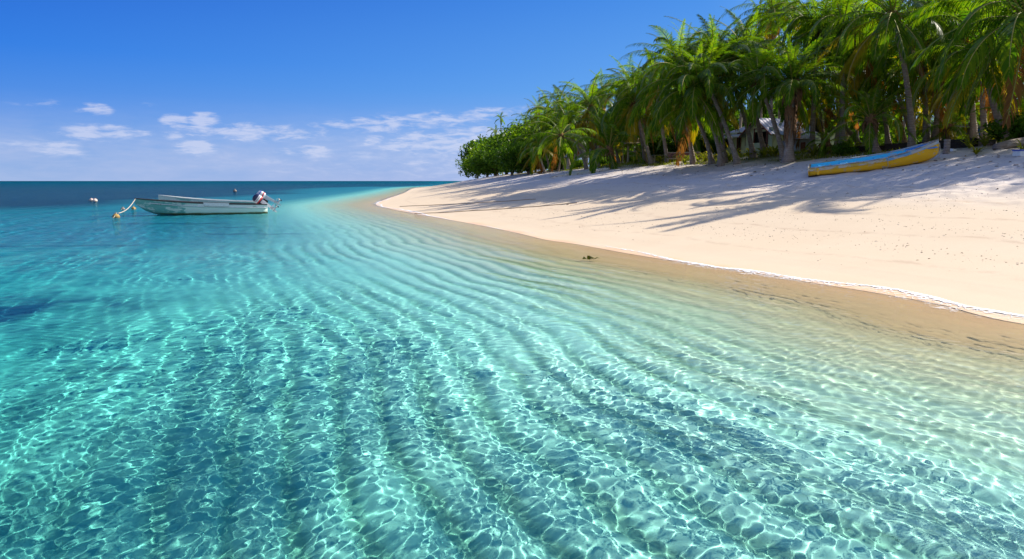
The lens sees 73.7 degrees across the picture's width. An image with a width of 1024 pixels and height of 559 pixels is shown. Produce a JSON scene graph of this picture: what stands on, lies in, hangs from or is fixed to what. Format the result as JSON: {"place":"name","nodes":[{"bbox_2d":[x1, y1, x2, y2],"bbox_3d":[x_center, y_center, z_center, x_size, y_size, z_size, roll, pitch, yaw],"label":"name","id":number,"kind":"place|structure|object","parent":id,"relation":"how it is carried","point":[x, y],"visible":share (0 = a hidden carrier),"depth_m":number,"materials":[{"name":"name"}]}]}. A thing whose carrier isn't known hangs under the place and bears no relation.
{"place":"outdoors","nodes":[
{"label":"outdoors","id":0,"kind":"place"},
{"bbox_2d":[0,181,1023,558],"bbox_3d":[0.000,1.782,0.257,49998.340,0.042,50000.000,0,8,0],"label":"sea","id":1,"kind":"structure","parent":0,"point":[330,369],"depth_m":5.74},
{"bbox_2d":[0,0,1023,180],"label":"sky","id":2,"kind":"structure","parent":0,"point":[91,90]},
{"bbox_2d":[376,142,1023,323],"bbox_3d":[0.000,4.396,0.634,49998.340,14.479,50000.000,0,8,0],"label":"beach","id":3,"kind":"structure","parent":0,"point":[975,279],"depth_m":20.70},
{"bbox_2d":[400,199,532,206],"bbox_3d":[-3.160,-4.735,42.351,11.851,0.741,0.198,7,11,41],"label":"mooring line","id":4,"kind":"object","parent":3,"relation":"on","point":[469,203],"visible":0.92,"depth_m":41.82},
{"bbox_2d":[454,155,484,178],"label":"broadleaf tree","id":5,"kind":"object","parent":3,"relation":"on","point":[466,174],"visible":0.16,"depth_m":198.80,"materials":[{"name":"green plant"}]},
{"bbox_2d":[457,141,503,176],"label":"broadleaf tree","id":6,"kind":"object","parent":3,"relation":"on","point":[471,155],"visible":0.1,"depth_m":192.63,"materials":[{"name":"green plant"}]},
{"bbox_2d":[458,130,503,175],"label":"broadleaf tree","id":7,"kind":"object","parent":3,"relation":"on","point":[464,154],"visible":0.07,"depth_m":206.11,"materials":[{"name":"green plant"}]},
{"bbox_2d":[468,151,513,175],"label":"broadleaf tree","id":8,"kind":"object","parent":3,"relation":"on","point":[485,169],"visible":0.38,"depth_m":161.15,"materials":[{"name":"green plant"}]},
{"bbox_2d":[414,203,572,213],"bbox_3d":[-1.127,-3.686,35.493,9.677,0.773,0.153,4,9,28],"label":"mooring line","id":9,"kind":"object","parent":3,"relation":"on","point":[497,209],"visible":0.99,"depth_m":35.26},
{"bbox_2d":[467,133,524,174],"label":"broadleaf tree","id":10,"kind":"object","parent":3,"relation":"on","point":[483,144],"visible":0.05,"depth_m":166.62,"materials":[{"name":"green plant"}]},
{"bbox_2d":[481,143,512,174],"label":"broadleaf tree","id":11,"kind":"object","parent":3,"relation":"on","point":[488,157],"visible":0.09,"depth_m":125.68,"materials":[{"name":"green plant"}]},
{"bbox_2d":[481,128,547,173],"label":"broadleaf tree","id":12,"kind":"object","parent":3,"relation":"on","point":[494,143],"visible":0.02,"depth_m":146.58,"materials":[{"name":"green plant"}]},
{"bbox_2d":[483,118,547,172],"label":"broadleaf tree","id":13,"kind":"object","parent":3,"relation":"on","point":[501,134],"visible":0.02,"depth_m":122.31,"materials":[{"name":"green plant"}]},
{"bbox_2d":[490,141,550,174],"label":"broadleaf tree","id":14,"kind":"object","parent":3,"relation":"on","point":[509,154],"visible":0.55,"depth_m":102.20,"materials":[{"name":"green plant"}]},
{"bbox_2d":[500,116,542,145],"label":"broadleaf tree","id":15,"kind":"object","parent":3,"relation":"on","point":[520,127],"visible":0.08,"depth_m":113.33,"materials":[{"name":"green plant"}]},
{"bbox_2d":[519,94,552,127],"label":"coconut palm","id":16,"kind":"object","parent":3,"relation":"on","point":[529,110],"visible":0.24,"depth_m":116.39,"materials":[{"name":"green plant"}]},
{"bbox_2d":[510,120,562,174],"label":"coconut palm","id":17,"kind":"object","parent":3,"relation":"on","point":[534,163],"visible":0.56,"depth_m":87.70,"materials":[{"name":"green plant"}]},
{"bbox_2d":[515,110,558,171],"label":"coconut palm","id":18,"kind":"object","parent":3,"relation":"on","point":[538,130],"visible":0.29,"depth_m":91.07,"materials":[{"name":"green plant"}]},
{"bbox_2d":[523,85,561,128],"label":"coconut palm","id":19,"kind":"object","parent":3,"relation":"on","point":[536,114],"visible":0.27,"depth_m":108.63,"materials":[{"name":"green plant"}]},
{"bbox_2d":[542,155,562,170],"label":"shrub","id":20,"kind":"object","parent":3,"relation":"on","point":[545,162],"visible":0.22,"depth_m":96.58,"materials":[{"name":"green plant"}]},
{"bbox_2d":[524,97,581,169],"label":"coconut palm","id":21,"kind":"object","parent":3,"relation":"on","point":[542,112],"visible":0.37,"depth_m":88.94,"materials":[{"name":"green plant"}]},
{"bbox_2d":[536,80,583,121],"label":"coconut palm","id":22,"kind":"object","parent":3,"relation":"on","point":[550,96],"visible":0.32,"depth_m":101.67,"materials":[{"name":"green plant"}]},
{"bbox_2d":[520,109,601,172],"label":"coconut palm","id":23,"kind":"object","parent":3,"relation":"on","point":[561,137],"visible":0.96,"depth_m":59.35,"materials":[{"name":"green plant"}]},
{"bbox_2d":[542,118,586,171],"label":"coconut palm","id":24,"kind":"object","parent":3,"relation":"on","point":[563,161],"visible":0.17,"depth_m":88.93,"materials":[{"name":"green plant"}]},
{"bbox_2d":[542,85,589,169],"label":"coconut palm","id":25,"kind":"object","parent":3,"relation":"on","point":[567,102],"visible":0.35,"depth_m":86.05,"materials":[{"name":"green plant"}]},
{"bbox_2d":[533,101,606,169],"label":"coconut palm","id":26,"kind":"object","parent":3,"relation":"on","point":[575,148],"visible":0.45,"depth_m":65.83,"materials":[{"name":"green plant"}]},
{"bbox_2d":[564,149,588,168],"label":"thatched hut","id":27,"kind":"object","parent":3,"relation":"on","point":[586,159],"visible":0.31,"depth_m":72.24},
{"bbox_2d":[542,71,624,166],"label":"coconut palm","id":28,"kind":"object","parent":3,"relation":"on","point":[592,108],"visible":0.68,"depth_m":65.43,"materials":[{"name":"green plant"}]},
{"bbox_2d":[578,68,616,128],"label":"coconut palm","id":29,"kind":"object","parent":3,"relation":"on","point":[601,73],"visible":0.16,"depth_m":95.09,"materials":[{"name":"green plant"}]},
{"bbox_2d":[563,95,647,175],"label":"coconut palm","id":30,"kind":"object","parent":3,"relation":"on","point":[608,151],"visible":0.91,"depth_m":54.68,"materials":[{"name":"green plant"}]},
{"bbox_2d":[579,106,632,162],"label":"coconut palm","id":31,"kind":"object","parent":3,"relation":"on","point":[618,159],"visible":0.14,"depth_m":67.57,"materials":[{"name":"green plant"}]},
{"bbox_2d":[597,53,648,108],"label":"coconut palm","id":32,"kind":"object","parent":3,"relation":"on","point":[623,70],"visible":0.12,"depth_m":79.04,"materials":[{"name":"green plant"}]},
{"bbox_2d":[587,64,673,164],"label":"coconut palm","id":33,"kind":"object","parent":3,"relation":"on","point":[630,103],"visible":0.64,"depth_m":53.17,"materials":[{"name":"green plant"}]},
{"bbox_2d":[591,55,670,163],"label":"coconut palm","id":34,"kind":"object","parent":3,"relation":"on","point":[644,157],"visible":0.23,"depth_m":56.41,"materials":[{"name":"green plant"}]},
{"bbox_2d":[622,140,652,162],"bbox_3d":[12.212,-12.331,66.420,3.201,2.624,4.008,0,8,0],"label":"post shelter","id":35,"kind":"object","parent":3,"relation":"on","point":[628,148],"visible":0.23,"depth_m":64.96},
{"bbox_2d":[604,76,678,162],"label":"coconut palm","id":36,"kind":"object","parent":3,"relation":"on","point":[634,138],"visible":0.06,"depth_m":65.35,"materials":[{"name":"green plant"}]},
{"bbox_2d":[616,121,683,159],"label":"coconut palm","id":37,"kind":"object","parent":3,"relation":"on","point":[669,136],"visible":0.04,"depth_m":64.47,"materials":[{"name":"green plant"}]},
{"bbox_2d":[610,42,690,162],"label":"coconut palm","id":38,"kind":"object","parent":3,"relation":"on","point":[639,112],"visible":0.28,"depth_m":51.92,"materials":[{"name":"green plant"}]},
{"bbox_2d":[634,133,688,156],"bbox_3d":[13.008,-11.364,59.560,4.667,2.704,3.484,1,8,8],"label":"shrub","id":39,"kind":"object","parent":3,"relation":"on","point":[671,146],"visible":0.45,"depth_m":58.47,"materials":[{"name":"green plant"}]},
{"bbox_2d":[643,60,685,149],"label":"coconut palm","id":40,"kind":"object","parent":3,"relation":"on","point":[665,127],"visible":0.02,"depth_m":58.03,"materials":[{"name":"green plant"}]},
{"bbox_2d":[615,19,720,163],"bbox_3d":[10.910,-12.458,46.486,7.119,9.630,7.332,7,11,40],"label":"coconut palm","id":41,"kind":"object","parent":3,"relation":"on","point":[663,72],"visible":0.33,"depth_m":45.49,"materials":[{"name":"green plant"}]},
{"bbox_2d":[655,22,707,71],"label":"coconut palm","id":42,"kind":"object","parent":3,"relation":"on","point":[685,35],"visible":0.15,"depth_m":74.01,"materials":[{"name":"green plant"}]},
{"bbox_2d":[667,152,699,161],"bbox_3d":[13.068,-9.302,52.099,2.429,0.870,0.685,4,9,25],"label":"wooden bench","id":43,"kind":"object","parent":3,"relation":"on","point":[671,155],"visible":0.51,"depth_m":52.49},
{"bbox_2d":[647,97,727,154],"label":"coconut palm","id":44,"kind":"object","parent":3,"relation":"on","point":[696,148],"visible":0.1,"depth_m":55.47,"materials":[{"name":"green plant"}]},
{"bbox_2d":[641,56,741,166],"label":"coconut palm","id":45,"kind":"object","parent":3,"relation":"on","point":[693,136],"visible":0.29,"depth_m":44.82,"materials":[{"name":"green plant"}]},
{"bbox_2d":[648,31,750,164],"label":"coconut palm","id":46,"kind":"object","parent":3,"relation":"on","point":[708,84],"visible":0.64,"depth_m":40.81,"materials":[{"name":"green plant"}]},
{"bbox_2d":[673,128,727,156],"bbox_3d":[16.552,-11.825,59.538,5.026,2.912,3.752,1,8,8],"label":"shrub","id":47,"kind":"object","parent":3,"relation":"on","point":[711,143],"visible":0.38,"depth_m":58.39,"materials":[{"name":"green plant"}]},
{"bbox_2d":[628,39,773,166],"bbox_3d":[11.154,-10.656,41.717,8.593,7.884,8.073,7,11,42],"label":"coconut palm","id":48,"kind":"object","parent":3,"relation":"on","point":[690,110],"visible":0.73,"depth_m":40.67,"materials":[{"name":"green plant"}]},
{"bbox_2d":[678,13,729,45],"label":"coconut palm","id":49,"kind":"object","parent":3,"relation":"on","point":[711,31],"visible":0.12,"depth_m":78.36,"materials":[{"name":"green plant"}]},
{"bbox_2d":[670,103,743,141],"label":"broadleaf tree","id":50,"kind":"object","parent":3,"relation":"on","point":[732,128],"visible":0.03,"depth_m":89.68,"materials":[{"name":"green plant"}]},
{"bbox_2d":[650,14,769,162],"bbox_3d":[12.838,-12.285,44.162,7.597,9.911,6.992,0,8,0],"label":"coconut palm","id":51,"kind":"object","parent":3,"relation":"on","point":[708,39],"visible":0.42,"depth_m":43.12,"materials":[{"name":"green plant"}]},
{"bbox_2d":[672,17,776,158],"bbox_3d":[13.769,-12.180,44.498,7.195,8.979,7.506,4,9,28],"label":"coconut palm","id":52,"kind":"object","parent":3,"relation":"on","point":[748,49],"visible":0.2,"depth_m":43.60,"materials":[{"name":"green plant"}]},
{"bbox_2d":[565,144,899,170],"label":"grass","id":53,"kind":"structure","parent":3,"relation":"on","point":[741,155],"depth_m":45.09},
{"bbox_2d":[462,170,1023,270],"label":"drift debris","id":54,"kind":"object","parent":3,"relation":"on","point":[793,215],"visible":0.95,"depth_m":21.45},
{"bbox_2d":[721,3,765,127],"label":"coconut palm","id":55,"kind":"object","parent":3,"relation":"on","point":[740,118],"visible":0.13,"depth_m":63.83,"materials":[{"name":"green plant"}]},
{"bbox_2d":[698,9,791,155],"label":"coconut palm","id":56,"kind":"object","parent":3,"relation":"on","point":[759,132],"visible":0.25,"depth_m":43.89,"materials":[{"name":"green plant"}]},
{"bbox_2d":[698,35,811,160],"bbox_3d":[14.248,-10.320,39.611,6.265,7.279,6.409,5,10,32],"label":"coconut palm","id":57,"kind":"object","parent":3,"relation":"on","point":[763,90],"visible":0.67,"depth_m":38.86,"materials":[{"name":"green plant"}]},
{"bbox_2d":[728,0,785,117],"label":"coconut palm","id":58,"kind":"object","parent":3,"relation":"on","point":[755,38],"visible":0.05,"depth_m":72.43,"materials":[{"name":"green plant"}]},
{"bbox_2d":[722,0,807,117],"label":"coconut palm","id":59,"kind":"object","parent":3,"relation":"on","point":[773,9],"visible":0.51,"depth_m":59.24,"materials":[{"name":"green plant"}]},
{"bbox_2d":[742,0,802,118],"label":"coconut palm","id":60,"kind":"object","parent":3,"relation":"on","point":[760,2],"visible":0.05,"depth_m":71.00,"materials":[{"name":"green plant"}]},
{"bbox_2d":[533,144,1023,176],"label":"leaf litter","id":61,"kind":"object","parent":3,"relation":"on","point":[796,161],"visible":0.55,"depth_m":36.10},
{"bbox_2d":[723,100,834,131],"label":"broadleaf tree","id":62,"kind":"object","parent":3,"relation":"on","point":[775,114],"visible":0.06,"depth_m":90.99,"materials":[{"name":"green plant"}]},
{"bbox_2d":[724,118,835,153],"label":"house","id":63,"kind":"structure","parent":3,"relation":"on","point":[741,140],"depth_m":53.02,"materials":[{"name":"metal"}]},
{"bbox_2d":[753,128,766,142],"bbox_3d":[19.119,-11.051,52.338,0.285,1.200,1.600,-3,9,-20],"label":"window frame","id":64,"kind":"structure","parent":63,"relation":"in","point":[757,140],"depth_m":52.92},
{"bbox_2d":[726,33,853,162],"bbox_3d":[15.502,-9.861,37.679,6.998,7.138,6.208,0,8,0],"label":"coconut palm","id":65,"kind":"object","parent":3,"relation":"on","point":[790,91],"visible":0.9,"depth_m":37.08,"materials":[{"name":"green plant"}]},
{"bbox_2d":[756,0,824,118],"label":"coconut palm","id":66,"kind":"object","parent":3,"relation":"on","point":[793,6],"visible":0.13,"depth_m":66.09,"materials":[{"name":"green plant"}]},
{"bbox_2d":[779,131,818,150],"bbox_3d":[19.740,-9.084,47.590,1.713,2.712,3.612,0,8,0],"label":"hut","id":67,"kind":"object","parent":3,"relation":"on","point":[804,141],"visible":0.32,"depth_m":46.21,"materials":[{"name":"wood"}]},
{"bbox_2d":[756,0,862,152],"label":"coconut palm","id":68,"kind":"object","parent":3,"relation":"on","point":[793,23],"visible":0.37,"depth_m":41.67,"materials":[{"name":"green plant"}]},
{"bbox_2d":[759,63,861,148],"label":"coconut palm","id":69,"kind":"object","parent":3,"relation":"on","point":[799,128],"visible":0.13,"depth_m":44.69,"materials":[{"name":"green plant"}]},
{"bbox_2d":[801,143,819,155],"bbox_3d":[17.607,-7.468,39.461,1.166,0.759,1.814,-5,10,-33],"label":"plant","id":70,"kind":"object","parent":3,"relation":"on","point":[813,152],"visible":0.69,"depth_m":39.42,"materials":[{"name":"green plant"}]},
{"bbox_2d":[765,29,856,139],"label":"coconut palm","id":71,"kind":"object","parent":3,"relation":"on","point":[821,122],"visible":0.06,"depth_m":46.62,"materials":[{"name":"green plant"}]},
{"bbox_2d":[801,115,860,157],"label":"coconut palm","id":72,"kind":"object","parent":3,"relation":"on","point":[826,145],"visible":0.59,"depth_m":38.37,"materials":[{"name":"green plant"}]},
{"bbox_2d":[801,64,860,141],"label":"coconut palm","id":73,"kind":"object","parent":3,"relation":"on","point":[846,133],"visible":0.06,"depth_m":49.35,"materials":[{"name":"green plant"}]},
{"bbox_2d":[828,141,859,155],"bbox_3d":[17.790,-6.960,36.742,1.616,0.936,1.206,1,8,8],"label":"shrub","id":74,"kind":"object","parent":3,"relation":"on","point":[841,149],"visible":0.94,"depth_m":36.37,"materials":[{"name":"green plant"}]},
{"bbox_2d":[795,2,903,145],"bbox_3d":[20.911,-12.641,43.014,8.256,9.267,7.732,0,8,0],"label":"coconut palm","id":75,"kind":"object","parent":3,"relation":"on","point":[829,113],"visible":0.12,"depth_m":43.41,"materials":[{"name":"green plant"}]},
{"bbox_2d":[774,0,926,145],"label":"coconut palm","id":76,"kind":"object","parent":3,"relation":"on","point":[827,19],"visible":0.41,"depth_m":39.65,"materials":[{"name":"green plant"}]},
{"bbox_2d":[808,18,904,143],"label":"coconut palm","id":77,"kind":"object","parent":3,"relation":"on","point":[886,128],"visible":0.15,"depth_m":41.79,"materials":[{"name":"green plant"}]},
{"bbox_2d":[835,145,883,152],"bbox_3d":[18.923,-7.118,37.609,0.328,0.448,4.690,-1,10,-6],"label":"timber baulk","id":78,"kind":"object","parent":3,"relation":"on","point":[862,148],"visible":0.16,"depth_m":36.62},
{"bbox_2d":[813,72,931,154],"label":"coconut palm","id":79,"kind":"object","parent":3,"relation":"on","point":[870,114],"visible":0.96,"depth_m":34.83,"materials":[{"name":"green plant"}]},
{"bbox_2d":[824,39,922,142],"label":"coconut palm","id":80,"kind":"object","parent":3,"relation":"on","point":[904,138],"visible":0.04,"depth_m":45.66,"materials":[{"name":"green plant"}]},
{"bbox_2d":[808,139,940,176],"bbox_3d":[15.384,-5.178,29.186,5.026,0.961,1.567,-3,16,25],"label":"beached boat","id":81,"kind":"object","parent":3,"relation":"on","point":[921,153],"visible":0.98,"depth_m":28.75,"materials":[{"name":"paint"}]},
{"bbox_2d":[833,108,916,135],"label":"broadleaf tree","id":82,"kind":"object","parent":3,"relation":"on","point":[881,126],"visible":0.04,"depth_m":89.87,"materials":[{"name":"green plant"}]},
{"bbox_2d":[838,29,935,129],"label":"coconut palm","id":83,"kind":"object","parent":3,"relation":"on","point":[886,63],"visible":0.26,"depth_m":39.91,"materials":[{"name":"green plant"}]},
{"bbox_2d":[815,0,967,147],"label":"coconut palm","id":84,"kind":"object","parent":3,"relation":"on","point":[889,22],"visible":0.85,"depth_m":33.55,"materials":[{"name":"green plant"}]},
{"bbox_2d":[878,132,921,144],"bbox_3d":[34.243,-11.912,60.185,3.654,2.283,3.384,1,8,9],"label":"shrub","id":85,"kind":"object","parent":3,"relation":"on","point":[893,137],"visible":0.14,"depth_m":59.39,"materials":[{"name":"green plant"}]},
{"bbox_2d":[884,141,929,150],"bbox_3d":[20.131,-6.703,34.614,2.203,0.486,0.329,5,9,41],"label":"timber baulk","id":86,"kind":"object","parent":3,"relation":"on","point":[894,146],"visible":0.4,"depth_m":34.84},
{"bbox_2d":[854,3,975,141],"bbox_3d":[22.690,-11.356,37.411,7.337,8.390,7.130,0,8,0],"label":"coconut palm","id":87,"kind":"object","parent":3,"relation":"on","point":[878,67],"visible":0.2,"depth_m":37.66,"materials":[{"name":"green plant"}]},
{"bbox_2d":[878,52,970,140],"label":"coconut palm","id":88,"kind":"object","parent":3,"relation":"on","point":[937,114],"visible":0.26,"depth_m":37.15,"materials":[{"name":"green plant"}]},
{"bbox_2d":[868,0,1010,137],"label":"coconut palm","id":89,"kind":"object","parent":3,"relation":"on","point":[973,130],"visible":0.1,"depth_m":35.00,"materials":[{"name":"green plant"}]},
{"bbox_2d":[943,139,950,153],"bbox_3d":[18.737,-5.633,29.434,0.296,0.825,0.296,0,8,0],"label":"stump post","id":90,"kind":"object","parent":3,"relation":"on","point":[946,148],"visible":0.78,"depth_m":29.33,"materials":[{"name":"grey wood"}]},
{"bbox_2d":[906,102,992,140],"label":"coconut palm","id":91,"kind":"object","parent":3,"relation":"on","point":[951,130],"visible":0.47,"depth_m":36.85,"materials":[{"name":"green plant"}]},
{"bbox_2d":[922,122,979,138],"bbox_3d":[28.016,-8.965,42.152,3.711,1.789,3.010,0,8,0],"label":"post shelter","id":92,"kind":"object","parent":3,"relation":"on","point":[963,125],"visible":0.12,"depth_m":41.33,"materials":[{"name":"brown wood"}]},
{"bbox_2d":[892,24,1011,137],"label":"coconut palm","id":93,"kind":"object","parent":3,"relation":"on","point":[920,126],"visible":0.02,"depth_m":40.91,"materials":[{"name":"green plant"}]},
{"bbox_2d":[888,0,1023,140],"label":"coconut palm","id":94,"kind":"object","parent":3,"relation":"on","point":[993,94],"visible":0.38,"depth_m":29.28,"materials":[{"name":"green plant"}]},
{"bbox_2d":[939,138,979,148],"bbox_3d":[20.670,-6.269,31.812,0.326,0.506,2.323,-1,9,-9],"label":"timber baulk","id":95,"kind":"object","parent":3,"relation":"on","point":[956,143],"visible":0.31,"depth_m":31.51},
{"bbox_2d":[901,0,1023,129],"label":"coconut palm","id":96,"kind":"object","parent":3,"relation":"on","point":[1005,37],"visible":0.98,"depth_m":26.41,"materials":[{"name":"green plant"}]},
{"bbox_2d":[916,15,1020,140],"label":"coconut palm","id":97,"kind":"object","parent":3,"relation":"on","point":[984,101],"visible":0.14,"depth_m":33.67,"materials":[{"name":"green plant"}]},
{"bbox_2d":[960,135,977,148],"bbox_3d":[20.150,-6.107,30.294,0.807,0.621,1.256,-2,9,-16],"label":"plant","id":98,"kind":"object","parent":3,"relation":"on","point":[967,140],"visible":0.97,"depth_m":30.25,"materials":[{"name":"green plant"}]},
{"bbox_2d":[975,135,998,145],"bbox_3d":[20.946,-6.178,30.105,0.912,0.638,1.123,7,11,40],"label":"plant","id":99,"kind":"object","parent":3,"relation":"on","point":[984,140],"visible":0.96,"depth_m":30.11,"materials":[{"name":"green plant"}]},
{"bbox_2d":[972,89,1023,142],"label":"coconut palm","id":100,"kind":"object","parent":3,"relation":"on","point":[1011,135],"visible":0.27,"depth_m":29.86,"materials":[{"name":"green plant"}]},
{"bbox_2d":[978,112,1023,140],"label":"shrub","id":101,"kind":"object","parent":3,"relation":"on","point":[1017,126],"visible":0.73,"depth_m":29.77,"materials":[{"name":"green plant"}]},
{"bbox_2d":[992,137,1023,149],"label":"palm log","id":102,"kind":"object","parent":3,"relation":"on","point":[1006,144],"visible":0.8,"depth_m":28.63,"materials":[{"name":"wood"}]},
{"bbox_2d":[1012,149,1023,156],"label":"box","id":103,"kind":"object","parent":3,"relation":"on","point":[1018,152],"visible":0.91,"depth_m":25.46,"materials":[{"name":"white paint"}]},
{"bbox_3d":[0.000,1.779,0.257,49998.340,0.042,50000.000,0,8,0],"label":"water","id":104,"kind":"structure","parent":0,"visible":0},
{"bbox_2d":[135,198,267,214],"bbox_3d":[-17.083,-3.987,37.781,6.633,1.097,1.738,-3,9,-22],"label":"moored skiff","id":105,"kind":"object","parent":104,"relation":"on","point":[160,207],"visible":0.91,"depth_m":37.01,"materials":[{"name":"white paint"}]},
{"bbox_2d":[252,194,278,211],"bbox_3d":[-14.129,-4.358,39.017,1.518,1.083,0.374,-5,10,-31],"label":"outboard motor","id":106,"kind":"object","parent":105,"relation":"attached to","point":[257,198],"visible":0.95,"depth_m":38.76,"materials":[{"name":"white paint"}]},
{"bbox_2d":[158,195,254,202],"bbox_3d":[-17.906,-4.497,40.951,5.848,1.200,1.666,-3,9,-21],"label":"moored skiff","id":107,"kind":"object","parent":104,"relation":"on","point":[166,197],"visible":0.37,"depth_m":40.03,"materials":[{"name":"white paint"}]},
{"bbox_2d":[257,191,281,205],"bbox_3d":[-14.969,-4.974,42.061,1.470,0.996,0.404,-3,9,-21],"label":"outboard motor","id":108,"kind":"object","parent":107,"relation":"attached to","point":[264,196],"visible":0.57,"depth_m":41.90,"materials":[{"name":"silver metal"}]},
{"bbox_2d":[375,195,1023,317],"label":"foam","id":109,"kind":"object","parent":104,"relation":"on","point":[901,290],"visible":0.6,"depth_m":11.70,"materials":[{"name":"white"}]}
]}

